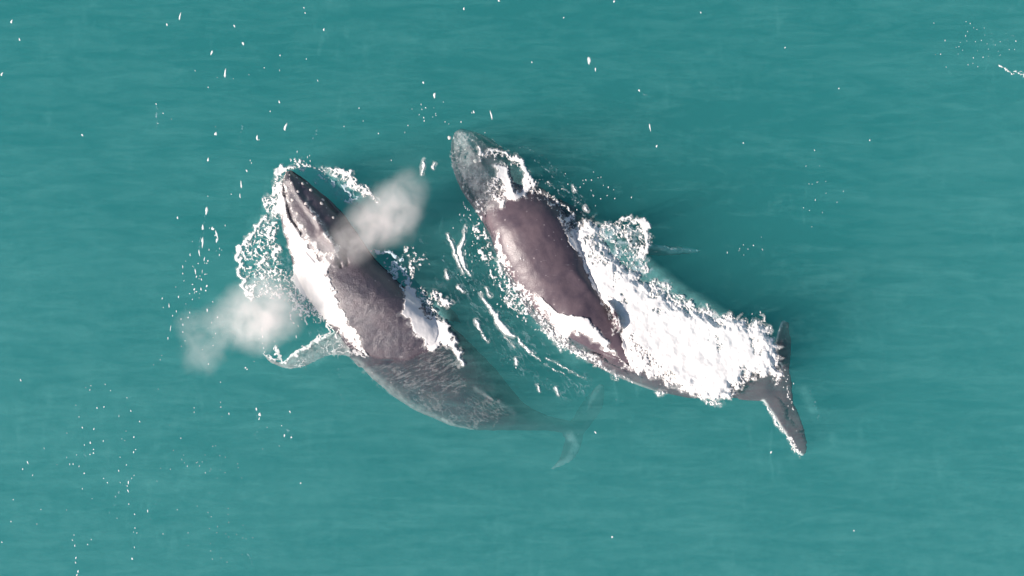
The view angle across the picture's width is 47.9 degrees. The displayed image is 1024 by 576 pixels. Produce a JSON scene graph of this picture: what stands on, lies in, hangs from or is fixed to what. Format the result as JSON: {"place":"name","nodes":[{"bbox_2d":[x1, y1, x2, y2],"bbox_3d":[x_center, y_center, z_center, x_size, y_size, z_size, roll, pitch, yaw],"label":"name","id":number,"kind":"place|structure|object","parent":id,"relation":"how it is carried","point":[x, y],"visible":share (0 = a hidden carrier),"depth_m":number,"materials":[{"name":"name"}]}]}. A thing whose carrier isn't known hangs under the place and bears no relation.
{"place":"outdoors","nodes":[
{"label":"outdoors","id":0,"kind":"place"},
{"bbox_2d":[0,0,1023,575],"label":"sea water","id":1,"kind":"structure","parent":0,"point":[888,284],"depth_m":44.50,"materials":[{"name":"teal liquid"}]},
{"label":"sea water","id":2,"kind":"structure","parent":0,"visible":0},
{"bbox_2d":[235,159,377,355],"bbox_3d":[-6.402,-0.976,35.502,4.687,1.056,6.299,0,90,0],"label":"bow foam","id":3,"kind":"object","parent":2,"relation":"on","point":[309,278],"visible":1,"depth_m":35.84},
{"bbox_2d":[286,186,339,262],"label":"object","id":4,"kind":"object","parent":2,"relation":"on","point":[314,244],"visible":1,"depth_m":35.16,"materials":[{"name":"white liquid"}]},
{"bbox_2d":[289,285,338,338],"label":"standing glints","id":5,"kind":"object","parent":2,"relation":"on","point":[310,311],"visible":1,"depth_m":35.96,"materials":[{"name":"liquid"}]},
{"bbox_2d":[264,331,365,363],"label":"fin ripples","id":6,"kind":"object","parent":2,"relation":"on","point":[317,341],"visible":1,"depth_m":35.98,"materials":[{"name":"liquid"}]},
{"bbox_2d":[315,174,358,202],"bbox_3d":[-5.569,-3.162,35.964,2.461,0.077,0.710,28,90,0],"label":"bubble lace","id":7,"kind":"object","parent":2,"relation":"on","point":[333,184],"visible":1,"depth_m":35.94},
{"bbox_2d":[371,249,409,291],"bbox_3d":[-3.583,-0.647,35.906,0.720,0.222,1.891,-39,90,0],"label":"shoulder lace","id":8,"kind":"object","parent":2,"relation":"on","point":[407,281],"visible":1,"depth_m":35.98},
{"bbox_2d":[261,170,604,468],"bbox_3d":[-3.256,2.081,36.813,12.861,3.758,5.708,37,90,0],"label":"humpback whale","id":9,"kind":"object","parent":2,"relation":"on","point":[404,365],"visible":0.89,"depth_m":36.19,"materials":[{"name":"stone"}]},
{"bbox_2d":[401,285,464,365],"bbox_3d":[-2.331,1.102,35.730,1.776,0.572,3.155,-45,90,0],"label":"flank foam","id":10,"kind":"object","parent":2,"relation":"on","point":[434,333],"visible":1,"depth_m":35.92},
{"bbox_2d":[404,201,535,329],"bbox_3d":[-1.502,-0.148,35.971,3.298,0.090,4.546,-23,90,0],"label":"ripple sparkle","id":11,"kind":"object","parent":2,"relation":"on","point":[480,251],"visible":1,"depth_m":35.97,"materials":[{"name":"white liquid"}]},
{"bbox_2d":[421,161,577,394],"bbox_3d":[-0.919,-0.134,35.970,2.023,0.103,8.653,-35,90,0],"label":"crest foam","id":12,"kind":"object","parent":2,"relation":"on","point":[503,327],"visible":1,"depth_m":35.96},
{"bbox_2d":[1,0,1014,575],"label":"foam flecks","id":13,"kind":"object","parent":2,"relation":"on","point":[311,296],"visible":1,"depth_m":35.99,"materials":[{"name":"white liquid"}]},
{"bbox_2d":[531,182,587,229],"bbox_3d":[1.534,-2.733,35.825,1.294,0.361,1.939,-44,90,0],"label":"shoulder sparkle","id":14,"kind":"object","parent":2,"relation":"on","point":[566,219],"visible":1,"depth_m":35.95,"materials":[{"name":"white liquid"}]},
{"bbox_2d":[494,232,632,382],"bbox_3d":[1.277,0.940,35.838,6.477,0.347,1.576,45,90,0],"label":"side foam","id":15,"kind":"object","parent":2,"relation":"on","point":[565,326],"visible":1,"depth_m":35.88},
{"bbox_2d":[448,128,806,455],"bbox_3d":[3.656,0.221,36.824,14.616,2.753,4.939,27,90,0],"label":"humpback whale","id":16,"kind":"object","parent":2,"relation":"on","point":[548,266],"visible":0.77,"depth_m":36.06},
{"bbox_2d":[478,146,536,207],"bbox_3d":[-0.144,-3.432,35.868,2.025,0.288,2.061,0,90,0],"label":"blowhole foam","id":17,"kind":"object","parent":16,"relation":"on","point":[503,175],"visible":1,"depth_m":35.95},
{"bbox_2d":[600,302,621,335],"bbox_3d":[3.119,0.911,35.793,0.438,0.420,1.276,-20,90,0],"label":"fin curl","id":18,"kind":"object","parent":16,"relation":"on","point":[611,310],"visible":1,"depth_m":35.87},
{"bbox_2d":[558,215,782,402],"bbox_3d":[4.533,0.774,35.788,8.975,0.449,4.194,39,90,0],"label":"foam trail","id":19,"kind":"object","parent":2,"relation":"on","point":[682,345],"visible":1,"depth_m":35.84,"materials":[{"name":"white liquid"}]},
{"bbox_2d":[614,372,800,452],"bbox_3d":[6.461,3.022,35.984,6.579,0.076,2.360,23,90,0],"label":"tail foam","id":20,"kind":"object","parent":2,"relation":"on","point":[713,403],"visible":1,"depth_m":35.97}
]}

